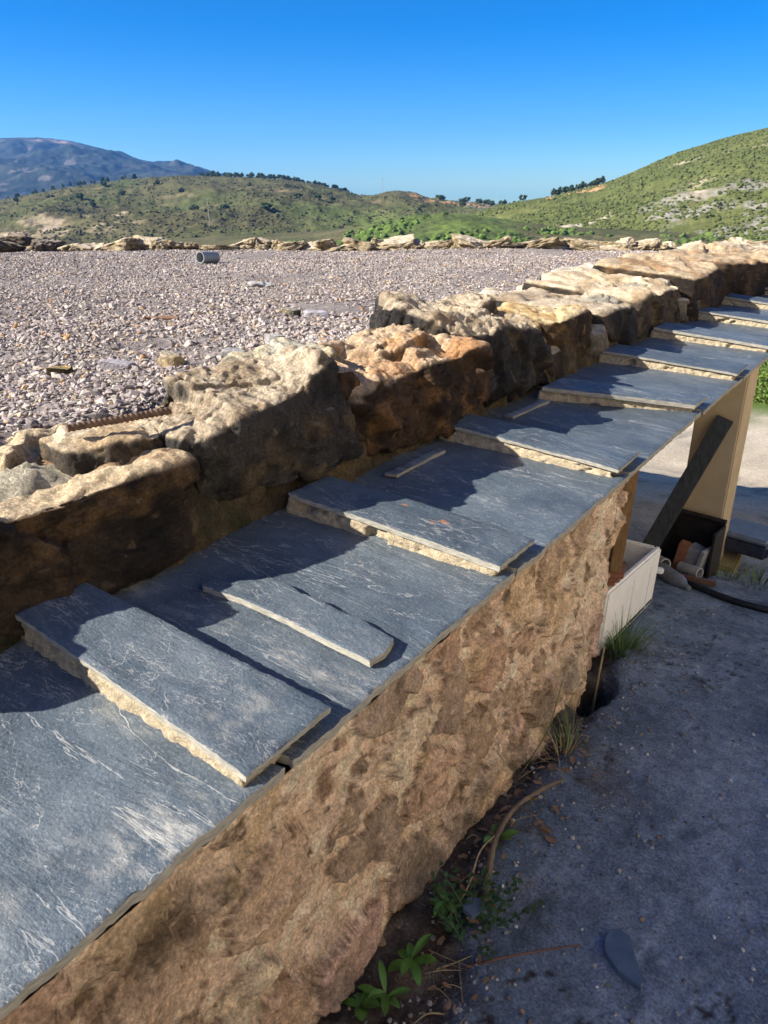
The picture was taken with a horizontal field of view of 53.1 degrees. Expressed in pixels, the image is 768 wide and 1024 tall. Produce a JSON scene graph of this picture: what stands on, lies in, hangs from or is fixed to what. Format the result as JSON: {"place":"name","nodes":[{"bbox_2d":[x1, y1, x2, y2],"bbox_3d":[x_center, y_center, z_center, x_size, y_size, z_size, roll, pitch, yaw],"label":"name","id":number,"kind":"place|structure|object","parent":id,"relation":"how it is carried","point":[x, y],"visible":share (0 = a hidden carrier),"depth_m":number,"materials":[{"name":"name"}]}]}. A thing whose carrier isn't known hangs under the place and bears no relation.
{"place":"outdoors","nodes":[
{"label":"outdoors","id":0,"kind":"place"},
{"bbox_2d":[0,137,223,199],"bbox_3d":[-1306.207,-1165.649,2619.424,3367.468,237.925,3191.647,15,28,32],"label":"mountain","id":1,"kind":"structure","parent":0,"point":[28,166],"depth_m":2092.13,"materials":[{"name":"stone"}]},
{"bbox_2d":[0,175,498,244],"bbox_3d":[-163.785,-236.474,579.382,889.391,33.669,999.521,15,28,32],"label":"scrub hill","id":2,"kind":"structure","parent":0,"point":[200,193],"depth_m":410.58,"materials":[{"name":"plant"}]},
{"bbox_2d":[74,192,83,198],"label":"oak tree","id":3,"kind":"object","parent":2,"relation":"on","point":[79,195],"visible":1,"depth_m":439.36,"materials":[{"name":"green plant"}]},
{"bbox_2d":[118,190,125,194],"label":"oak tree","id":4,"kind":"object","parent":2,"relation":"on","point":[121,192],"visible":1,"depth_m":471.56,"materials":[{"name":"green plant"}]},
{"bbox_2d":[189,204,198,209],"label":"oak tree","id":5,"kind":"object","parent":2,"relation":"on","point":[193,206],"visible":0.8,"depth_m":373.26,"materials":[{"name":"green plant"}]},
{"bbox_2d":[220,204,229,208],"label":"oak tree","id":6,"kind":"object","parent":2,"relation":"on","point":[225,206],"visible":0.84,"depth_m":396.63,"materials":[{"name":"green plant"}]},
{"bbox_2d":[0,175,495,243],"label":"scrub","id":7,"kind":"object","parent":2,"relation":"on","point":[151,232],"visible":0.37,"depth_m":377.57,"materials":[{"name":"green plant"}]},
{"bbox_2d":[260,202,272,208],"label":"oak tree","id":8,"kind":"object","parent":2,"relation":"on","point":[262,205],"visible":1,"depth_m":373.49,"materials":[{"name":"green plant"}]},
{"bbox_2d":[293,193,302,196],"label":"oak tree","id":9,"kind":"object","parent":2,"relation":"on","point":[299,194],"visible":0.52,"depth_m":447.32,"materials":[{"name":"green plant"}]},
{"bbox_2d":[314,193,321,198],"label":"oak tree","id":10,"kind":"object","parent":2,"relation":"on","point":[318,195],"visible":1,"depth_m":438.09,"materials":[{"name":"green plant"}]},
{"bbox_2d":[486,201,494,205],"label":"oak tree","id":11,"kind":"object","parent":2,"relation":"on","point":[491,203],"visible":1,"depth_m":590.12,"materials":[{"name":"green plant"}]},
{"bbox_2d":[0,247,661,446],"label":"gravel terrace","id":12,"kind":"structure","parent":0,"point":[321,305],"depth_m":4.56,"materials":[{"name":"gravel"}]},
{"bbox_2d":[46,365,72,375],"bbox_3d":[-1.039,-0.453,2.462,0.077,0.034,0.059,-2,23,-6],"label":"loose stone","id":13,"kind":"object","parent":12,"relation":"on","point":[66,369],"visible":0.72,"depth_m":2.44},
{"bbox_2d":[97,359,136,370],"bbox_3d":[-0.881,-0.487,2.536,0.113,0.035,0.072,4,23,8],"label":"loose stone","id":14,"kind":"object","parent":12,"relation":"on","point":[113,364],"visible":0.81,"depth_m":2.51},
{"bbox_2d":[143,316,178,320],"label":"loose stone","id":15,"kind":"object","parent":12,"relation":"on","point":[166,318],"visible":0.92,"depth_m":3.61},
{"bbox_2d":[156,351,185,367],"bbox_3d":[-0.716,-0.502,2.561,0.091,0.058,0.081,11,25,24],"label":"loose stone","id":16,"kind":"object","parent":12,"relation":"on","point":[167,358],"visible":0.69,"depth_m":2.53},
{"bbox_2d":[196,251,219,262],"bbox_3d":[-1.428,-2.065,6.228,0.091,0.103,0.186,14,27,29],"label":"drain pipe","id":17,"kind":"object","parent":12,"relation":"on","point":[207,256],"visible":0.99,"depth_m":6.20,"materials":[{"name":"grey plastic"}]},
{"bbox_2d":[220,347,246,358],"bbox_3d":[-0.516,-0.540,2.631,0.078,0.040,0.087,6,24,13],"label":"loose stone","id":18,"kind":"object","parent":12,"relation":"on","point":[224,352],"visible":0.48,"depth_m":2.61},
{"bbox_2d":[247,281,272,287],"bbox_3d":[-0.789,-1.450,4.877,0.147,0.038,0.249,-6,24,-14],"label":"loose stone","id":19,"kind":"object","parent":12,"relation":"on","point":[259,284],"visible":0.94,"depth_m":4.80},
{"bbox_2d":[264,334,284,343],"bbox_3d":[-0.414,-0.652,2.906,0.075,0.042,0.074,-16,28,-32],"label":"loose stone","id":20,"kind":"object","parent":12,"relation":"on","point":[268,338],"visible":0.42,"depth_m":2.88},
{"bbox_2d":[282,307,300,316],"bbox_3d":[-0.440,-0.949,3.651,0.084,0.047,0.074,15,28,32],"label":"loose stone","id":21,"kind":"object","parent":12,"relation":"on","point":[289,311],"visible":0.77,"depth_m":3.62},
{"bbox_2d":[304,310,329,317],"bbox_3d":[-0.318,-0.927,3.602,0.115,0.035,0.112,-8,24,-17],"label":"loose stone","id":22,"kind":"object","parent":12,"relation":"on","point":[315,313],"visible":0.91,"depth_m":3.57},
{"bbox_2d":[0,232,767,252],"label":"rubble wall","id":23,"kind":"structure","parent":12,"relation":"on","point":[14,242],"depth_m":7.44,"materials":[{"name":"stone"}]},
{"bbox_2d":[0,0,767,203],"label":"sky","id":24,"kind":"structure","parent":0,"point":[493,100],"materials":[{"name":"blue"}]},
{"bbox_2d":[167,213,766,246],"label":"meadow knoll","id":25,"kind":"structure","parent":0,"point":[455,223],"depth_m":216.94,"materials":[{"name":"plant"}]},
{"bbox_2d":[287,211,767,244],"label":"undergrowth","id":26,"kind":"object","parent":25,"relation":"on","point":[365,235],"visible":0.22,"depth_m":206.80,"materials":[{"name":"green plant"}]},
{"bbox_2d":[317,364,767,1023],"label":"lane","id":27,"kind":"structure","parent":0,"point":[711,974],"depth_m":1.81,"materials":[{"name":"concrete"},{"name":"gravel"}]},
{"bbox_2d":[0,484,627,1023],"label":"stone wall","id":28,"kind":"structure","parent":27,"relation":"on","point":[290,894],"depth_m":1.42,"materials":[{"name":"stone"}]},
{"bbox_2d":[0,639,284,1020],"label":"coping slate","id":29,"kind":"object","parent":28,"relation":"on","point":[111,812],"visible":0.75,"depth_m":1.05,"materials":[{"name":"stone"}]},
{"bbox_2d":[113,508,513,768],"bbox_3d":[-0.201,0.178,1.586,0.652,0.064,0.794,15,28,32],"label":"coping slate","id":30,"kind":"object","parent":28,"relation":"on","point":[415,606],"visible":0.61,"depth_m":1.57,"materials":[{"name":"stone"}]},
{"bbox_2d":[15,582,330,786],"bbox_3d":[-0.380,0.261,1.299,0.589,0.102,0.191,15,28,32],"label":"raised slate","id":31,"kind":"object","parent":30,"relation":"on","point":[239,723],"visible":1,"depth_m":1.25,"materials":[{"name":"stone"}]},
{"bbox_2d":[202,577,393,666],"bbox_3d":[-0.171,0.195,1.509,0.434,0.043,0.118,15,28,32],"label":"broken slate","id":32,"kind":"object","parent":30,"relation":"on","point":[360,640],"visible":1,"depth_m":1.49,"materials":[{"name":"stone"}]},
{"bbox_2d":[353,438,629,575],"bbox_3d":[0.239,-0.068,2.160,0.655,0.065,0.799,15,28,32],"label":"coping slate","id":33,"kind":"object","parent":28,"relation":"on","point":[545,506],"visible":0.57,"depth_m":2.14,"materials":[{"name":"stone"}]},
{"bbox_2d":[285,475,534,575],"bbox_3d":[0.050,0.022,1.859,0.599,0.099,0.177,12,26,27],"label":"raised slate","id":34,"kind":"object","parent":33,"relation":"on","point":[438,534],"visible":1,"depth_m":1.82,"materials":[{"name":"stone"}]},
{"bbox_2d":[384,448,445,477],"bbox_3d":[0.096,-0.148,2.271,0.036,0.014,0.282,15,28,32],"label":"slate offcut","id":35,"kind":"object","parent":33,"relation":"on","point":[399,471],"visible":1,"depth_m":2.25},
{"bbox_2d":[484,390,700,476],"bbox_3d":[0.696,-0.327,2.764,0.651,0.065,0.870,15,28,32],"label":"coping slate","id":36,"kind":"object","parent":28,"relation":"on","point":[649,434],"visible":0.51,"depth_m":2.73,"materials":[{"name":"stone"}]},
{"bbox_2d":[504,399,549,418],"bbox_3d":[0.526,-0.380,2.815,0.036,0.014,0.284,17,29,35],"label":"slate offcut","id":37,"kind":"object","parent":36,"relation":"on","point":[525,409],"visible":1,"depth_m":2.80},
{"bbox_2d":[438,413,640,477],"bbox_3d":[0.483,-0.221,2.430,0.607,0.096,0.199,12,26,26],"label":"raised slate","id":38,"kind":"object","parent":36,"relation":"on","point":[563,450],"visible":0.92,"depth_m":2.38,"materials":[{"name":"stone"}]},
{"bbox_2d":[537,378,706,411],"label":"raised slate","id":39,"kind":"object","parent":36,"relation":"on","point":[582,391],"visible":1,"depth_m":2.93,"materials":[{"name":"stone"}]},
{"bbox_2d":[343,991,379,1020],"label":"weed","id":40,"kind":"object","parent":27,"relation":"on","point":[362,1002],"visible":0.96,"depth_m":1.46,"materials":[{"name":"green plant"}]},
{"bbox_2d":[357,960,410,1015],"bbox_3d":[-0.009,0.928,1.474,0.092,0.061,0.086,15,28,32],"label":"weed","id":41,"kind":"object","parent":27,"relation":"on","point":[386,999],"visible":1,"depth_m":1.47,"materials":[{"name":"green plant"}]},
{"bbox_2d":[387,934,436,985],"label":"weed","id":42,"kind":"object","parent":27,"relation":"on","point":[409,953],"visible":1,"depth_m":1.53,"materials":[{"name":"green plant"}]},
{"bbox_2d":[413,1012,444,1023],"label":"twig","id":43,"kind":"object","parent":27,"relation":"on","point":[437,1013],"visible":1,"depth_m":1.44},
{"bbox_2d":[427,985,436,989],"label":"dead leaf","id":44,"kind":"object","parent":27,"relation":"on","point":[431,987],"visible":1,"depth_m":1.50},
{"bbox_2d":[437,935,443,944],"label":"dead leaf","id":45,"kind":"object","parent":27,"relation":"on","point":[440,940],"visible":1,"depth_m":1.60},
{"bbox_2d":[424,970,461,973],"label":"twig","id":46,"kind":"object","parent":27,"relation":"on","point":[441,970],"visible":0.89,"depth_m":1.53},
{"bbox_2d":[430,887,458,916],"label":"weed","id":47,"kind":"object","parent":27,"relation":"on","point":[440,905],"visible":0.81,"depth_m":1.63,"materials":[{"name":"green plant"}]},
{"bbox_2d":[428,963,465,969],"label":"twig","id":48,"kind":"object","parent":27,"relation":"on","point":[444,963],"visible":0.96,"depth_m":1.54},
{"bbox_2d":[444,999,450,1008],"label":"dead leaf","id":49,"kind":"object","parent":27,"relation":"on","point":[447,1005],"visible":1,"depth_m":1.46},
{"bbox_2d":[429,950,472,967],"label":"twig","id":50,"kind":"object","parent":27,"relation":"on","point":[448,958],"visible":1,"depth_m":1.55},
{"bbox_2d":[436,955,470,969],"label":"twig","id":51,"kind":"object","parent":27,"relation":"on","point":[438,968],"visible":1,"depth_m":1.54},
{"bbox_2d":[458,962,462,1002],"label":"twig","id":52,"kind":"object","parent":27,"relation":"on","point":[460,981],"visible":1,"depth_m":1.51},
{"bbox_2d":[428,868,511,959],"bbox_3d":[0.179,0.826,1.622,0.193,0.090,0.169,15,28,32],"label":"creeping weed","id":53,"kind":"object","parent":27,"relation":"on","point":[451,925],"visible":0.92,"depth_m":1.61,"materials":[{"name":"green plant"}]},
{"bbox_2d":[448,836,493,917],"bbox_3d":[0.200,0.802,1.700,0.020,0.089,0.212,15,28,32],"label":"dry stalk","id":54,"kind":"object","parent":27,"relation":"on","point":[466,889],"visible":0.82,"depth_m":1.68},
{"bbox_2d":[466,917,477,922],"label":"dead leaf","id":55,"kind":"object","parent":27,"relation":"on","point":[471,920],"visible":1,"depth_m":1.61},
{"bbox_2d":[463,897,484,919],"bbox_3d":[0.193,0.838,1.628,0.045,0.012,0.050,15,28,32],"label":"slate shard","id":56,"kind":"object","parent":27,"relation":"on","point":[473,910],"visible":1,"depth_m":1.62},
{"bbox_2d":[471,994,477,1000],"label":"dead leaf","id":57,"kind":"object","parent":27,"relation":"on","point":[474,997],"visible":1,"depth_m":1.47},
{"bbox_2d":[468,875,480,883],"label":"dead leaf","id":58,"kind":"object","parent":27,"relation":"on","point":[474,879],"visible":0.6,"depth_m":1.72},
{"bbox_2d":[439,861,544,926],"bbox_3d":[0.227,0.805,1.627,0.229,0.105,0.097,8,24,18],"label":"creeping weed","id":59,"kind":"object","parent":27,"relation":"on","point":[533,907],"visible":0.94,"depth_m":1.63,"materials":[{"name":"green plant"}]},
{"bbox_2d":[483,824,518,848],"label":"weed","id":60,"kind":"object","parent":27,"relation":"on","point":[506,835],"visible":0.74,"depth_m":1.80,"materials":[{"name":"green plant"}]},
{"bbox_2d":[499,806,508,811],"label":"dead leaf","id":61,"kind":"object","parent":27,"relation":"on","point":[504,808],"visible":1,"depth_m":1.93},
{"bbox_2d":[482,778,562,905],"bbox_3d":[0.315,0.757,1.833,0.070,0.038,0.470,14,27,29],"label":"woody stem","id":62,"kind":"object","parent":27,"relation":"on","point":[499,831],"visible":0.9,"depth_m":1.81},
{"bbox_2d":[466,944,580,968],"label":"twig","id":63,"kind":"object","parent":27,"relation":"on","point":[511,956],"visible":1,"depth_m":1.53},
{"bbox_2d":[534,820,543,825],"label":"dead leaf","id":64,"kind":"object","parent":27,"relation":"on","point":[538,822],"visible":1,"depth_m":1.87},
{"bbox_2d":[527,681,562,763],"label":"dry stalk","id":65,"kind":"object","parent":27,"relation":"on","point":[548,727],"visible":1,"depth_m":2.07,"materials":[{"name":"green plant"}]},
{"bbox_2d":[540,826,550,832],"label":"dead leaf","id":66,"kind":"object","parent":27,"relation":"on","point":[547,829],"visible":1,"depth_m":1.85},
{"bbox_2d":[332,598,767,1023],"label":"grit","id":67,"kind":"object","parent":27,"relation":"on","point":[458,1009],"visible":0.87,"depth_m":1.84,"materials":[{"name":"gravel"}]},
{"bbox_2d":[544,835,556,842],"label":"dead leaf","id":68,"kind":"object","parent":27,"relation":"on","point":[550,839],"visible":1,"depth_m":1.82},
{"bbox_2d":[548,763,554,770],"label":"dead leaf","id":69,"kind":"object","parent":27,"relation":"on","point":[550,766],"visible":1,"depth_m":2.06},
{"bbox_2d":[553,805,558,813],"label":"dead leaf","id":70,"kind":"object","parent":27,"relation":"on","point":[556,808],"visible":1,"depth_m":1.91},
{"bbox_2d":[570,756,574,763],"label":"dead leaf","id":71,"kind":"object","parent":27,"relation":"on","point":[572,759],"visible":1,"depth_m":2.09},
{"bbox_2d":[532,717,618,766],"bbox_3d":[0.483,0.657,2.071,0.231,0.110,0.234,15,28,32],"label":"dry tuft","id":72,"kind":"object","parent":27,"relation":"on","point":[571,751],"visible":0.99,"depth_m":2.13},
{"bbox_2d":[547,693,615,755],"bbox_3d":[0.526,0.633,2.147,0.220,0.126,0.248,-17,29,-35],"label":"grass tuft","id":73,"kind":"object","parent":27,"relation":"on","point":[567,732],"visible":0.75,"depth_m":2.19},
{"bbox_2d":[591,647,604,712],"bbox_3d":[0.708,0.647,2.592,0.013,0.394,0.110,11,25,24],"label":"stick","id":74,"kind":"object","parent":27,"relation":"on","point":[596,688],"visible":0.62,"depth_m":2.56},
{"bbox_2d":[604,929,643,990],"bbox_3d":[0.472,0.890,1.533,0.060,0.014,0.124,1,23,2],"label":"slate shard","id":75,"kind":"object","parent":27,"relation":"on","point":[619,955],"visible":1,"depth_m":1.53,"materials":[{"name":"stone"}]},
{"bbox_2d":[596,539,663,654],"bbox_3d":[0.857,0.298,3.131,0.371,0.256,0.704,15,21,32],"label":"foam box","id":76,"kind":"object","parent":27,"relation":"on","point":[634,587],"visible":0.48,"depth_m":3.04,"materials":[{"name":"plastic"}]},
{"bbox_3d":[0.700,0.329,2.973,0.170,0.160,0.170,-4,36,38],"label":"plant pot","id":77,"kind":"object","parent":76,"relation":"in","visible":0},
{"bbox_2d":[607,582,614,585],"bbox_3d":[0.750,0.226,2.887,0.240,0.016,0.160,8,18,19],"label":"clay tile","id":78,"kind":"object","parent":77,"relation":"on","point":[611,583],"visible":0.16,"depth_m":2.78,"materials":[{"name":"ceramic"}]},
{"bbox_2d":[599,603,672,660],"bbox_3d":[0.874,0.452,2.780,0.383,0.144,0.345,-9,25,-19],"label":"grass tuft","id":79,"kind":"object","parent":27,"relation":"on","point":[620,643],"visible":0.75,"depth_m":2.82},
{"bbox_2d":[659,555,670,565],"bbox_3d":[1.450,0.262,4.016,0.060,0.076,0.097,-4,24,-9],"label":"pipe offcut","id":80,"kind":"object","parent":27,"relation":"on","point":[662,559],"visible":0.34,"depth_m":3.99,"materials":[{"name":"white plastic"}]},
{"bbox_2d":[656,562,690,590],"bbox_3d":[1.439,0.331,3.818,0.080,0.080,0.235,-8,25,-18],"label":"plastic bottle","id":81,"kind":"object","parent":27,"relation":"on","point":[671,576],"visible":0.76,"depth_m":3.78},
{"bbox_2d":[671,539,691,570],"bbox_3d":[1.591,0.236,4.110,0.077,0.175,0.060,15,28,32],"label":"clay brick","id":82,"kind":"object","parent":27,"relation":"on","point":[684,546],"visible":0.74,"depth_m":4.08,"materials":[{"name":"brick"}]},
{"bbox_2d":[642,415,732,546],"bbox_3d":[1.539,-0.088,3.988,0.477,0.811,0.081,-8,25,-19],"label":"plank","id":83,"kind":"object","parent":27,"relation":"on","point":[695,469],"visible":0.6,"depth_m":3.96,"materials":[{"name":"wood"}]},
{"bbox_2d":[677,561,703,577],"bbox_3d":[1.605,0.304,4.029,0.060,0.071,0.127,-13,26,-28],"label":"pipe offcut","id":84,"kind":"object","parent":27,"relation":"on","point":[687,569],"visible":0.91,"depth_m":4.01,"materials":[{"name":"white plastic"}]},
{"bbox_2d":[659,509,726,578],"bbox_3d":[1.643,0.171,4.142,0.308,0.329,0.177,19,29,37],"label":"black crate","id":85,"kind":"object","parent":27,"relation":"on","point":[706,531],"visible":0.5,"depth_m":4.15,"materials":[{"name":"black plastic"}]},
{"bbox_2d":[685,542,710,572],"bbox_3d":[1.655,0.254,4.083,0.130,0.177,0.139,-19,30,-37],"label":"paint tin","id":86,"kind":"object","parent":27,"relation":"on","point":[698,555],"visible":0.52,"depth_m":4.04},
{"bbox_2d":[682,574,716,586],"bbox_3d":[1.576,0.342,3.915,0.220,0.030,0.047,12,26,27],"label":"batten","id":87,"kind":"object","parent":27,"relation":"on","point":[708,582],"visible":0.6,"depth_m":3.88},
{"bbox_2d":[683,366,759,559],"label":"pillar","id":88,"kind":"structure","parent":27,"relation":"on","point":[713,493],"depth_m":4.02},
{"bbox_2d":[687,580,767,612],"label":"hose","id":89,"kind":"object","parent":27,"relation":"on","point":[728,598],"visible":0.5,"depth_m":3.62,"materials":[{"name":"black rubber"}]},
{"bbox_2d":[718,549,742,572],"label":"plinth block","id":90,"kind":"structure","parent":27,"relation":"on","point":[732,558],"depth_m":4.36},
{"bbox_2d":[724,518,767,559],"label":"tool case","id":91,"kind":"object","parent":90,"relation":"on","point":[746,538],"visible":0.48,"depth_m":4.31,"materials":[{"name":"blue plastic"}]},
{"bbox_2d":[715,554,749,581],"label":"grass tuft","id":92,"kind":"object","parent":27,"relation":"on","point":[720,571],"visible":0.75,"depth_m":4.12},
{"bbox_2d":[723,555,767,590],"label":"grass tuft","id":93,"kind":"object","parent":27,"relation":"on","point":[760,578],"visible":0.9,"depth_m":4.11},
{"bbox_2d":[753,366,767,403],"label":"bush","id":94,"kind":"object","parent":27,"relation":"on","point":[764,379],"visible":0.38,"depth_m":17.27,"materials":[{"name":"green plant"}]},
{"bbox_2d":[757,360,767,385],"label":"bush","id":95,"kind":"object","parent":27,"relation":"on","point":[765,364],"visible":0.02,"depth_m":20.80,"materials":[{"name":"green plant"}]},
{"bbox_2d":[474,128,767,238],"bbox_3d":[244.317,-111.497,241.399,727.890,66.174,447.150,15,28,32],"label":"green hill","id":96,"kind":"structure","parent":0,"point":[686,224],"depth_m":292.12,"materials":[{"name":"plant"}]},
{"bbox_2d":[519,194,526,200],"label":"oak tree","id":97,"kind":"object","parent":96,"relation":"on","point":[523,196],"visible":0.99,"depth_m":414.92,"materials":[{"name":"green plant"}]},
{"bbox_2d":[593,178,600,184],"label":"pine tree","id":98,"kind":"object","parent":96,"relation":"on","point":[596,182],"visible":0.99,"depth_m":402.85,"materials":[{"name":"green plant"}]},
{"bbox_2d":[471,128,767,240],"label":"shrubbery","id":99,"kind":"object","parent":96,"relation":"on","point":[583,222],"visible":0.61,"depth_m":289.33,"materials":[{"name":"green plant"}]},
{"label":"clay tile","id":100,"kind":"object","parent":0,"visible":0},
{"bbox_2d":[608,577,618,582],"bbox_3d":[0.758,0.205,2.846,0.240,0.016,0.160,11,19,24],"label":"clay tile","id":101,"kind":"object","parent":100,"relation":"on","point":[615,580],"visible":0.18,"depth_m":2.73,"materials":[{"name":"ceramic"}]},
{"bbox_2d":[608,559,626,578],"bbox_3d":[0.762,0.195,2.825,0.240,0.016,0.160,8,18,19],"label":"clay tile","id":102,"kind":"object","parent":101,"relation":"on","point":[620,575],"visible":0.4,"depth_m":2.73,"materials":[{"name":"ceramic"}]},
{"bbox_2d":[609,470,638,572],"bbox_3d":[0.817,0.020,2.625,0.042,0.457,0.166,5,24,11],"label":"timber prop","id":103,"kind":"object","parent":102,"relation":"on","point":[617,551],"visible":0.47,"depth_m":2.63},
{"bbox_3d":[-2.655,0.033,6.077,8.050,3.450,10.870,15,28,32],"label":"house","id":104,"kind":"object","parent":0,"visible":0},
{"bbox_2d":[0,242,767,652],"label":"parapet wall","id":105,"kind":"structure","parent":104,"relation":"on","point":[232,442],"depth_m":1.99,"materials":[{"name":"stone"}]},
{"bbox_2d":[65,407,171,431],"bbox_3d":[-0.570,-0.201,1.662,0.226,0.018,0.018,-16,28,-33],"label":"reinforcing bar","id":106,"kind":"object","parent":105,"relation":"on","point":[100,422],"visible":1,"depth_m":1.65,"materials":[{"name":"metal"}]},
{"bbox_3d":[2.186,-1.106,4.902,0.420,0.150,6.100,15,28,32],"label":"lintel beam","id":107,"kind":"object","parent":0,"visible":0},
{"bbox_2d":[564,362,742,414],"bbox_3d":[1.138,-0.573,3.339,0.652,0.064,0.723,15,28,32],"label":"coping slate","id":108,"kind":"object","parent":107,"relation":"on","point":[714,391],"visible":0.52,"depth_m":3.31,"materials":[{"name":"stone"}]},
{"bbox_2d":[598,344,748,379],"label":"raised slate","id":109,"kind":"object","parent":108,"relation":"on","point":[619,354],"visible":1,"depth_m":3.48,"materials":[{"name":"stone"}]},
{"bbox_2d":[633,335,767,380],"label":"coping slate","id":110,"kind":"object","parent":107,"relation":"on","point":[754,360],"visible":0.46,"depth_m":3.88,"materials":[{"name":"stone"}]},
{"bbox_2d":[650,322,767,351],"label":"raised slate","id":111,"kind":"object","parent":110,"relation":"on","point":[679,332],"visible":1,"depth_m":4.05,"materials":[{"name":"stone"}]},
{"bbox_2d":[676,320,767,337],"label":"coping slate","id":112,"kind":"object","parent":107,"relation":"on","point":[744,329],"visible":0.25,"depth_m":4.49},
{"bbox_2d":[698,307,767,327],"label":"raised slate","id":113,"kind":"object","parent":112,"relation":"on","point":[732,317],"visible":0.77,"depth_m":4.62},
{"bbox_2d":[715,304,767,314],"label":"coping slate","id":114,"kind":"object","parent":107,"relation":"on","point":[745,309],"visible":0.26,"depth_m":5.10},
{"bbox_2d":[721,293,767,309],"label":"raised slate","id":115,"kind":"object","parent":114,"relation":"on","point":[734,299],"visible":0.94,"depth_m":5.20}
]}

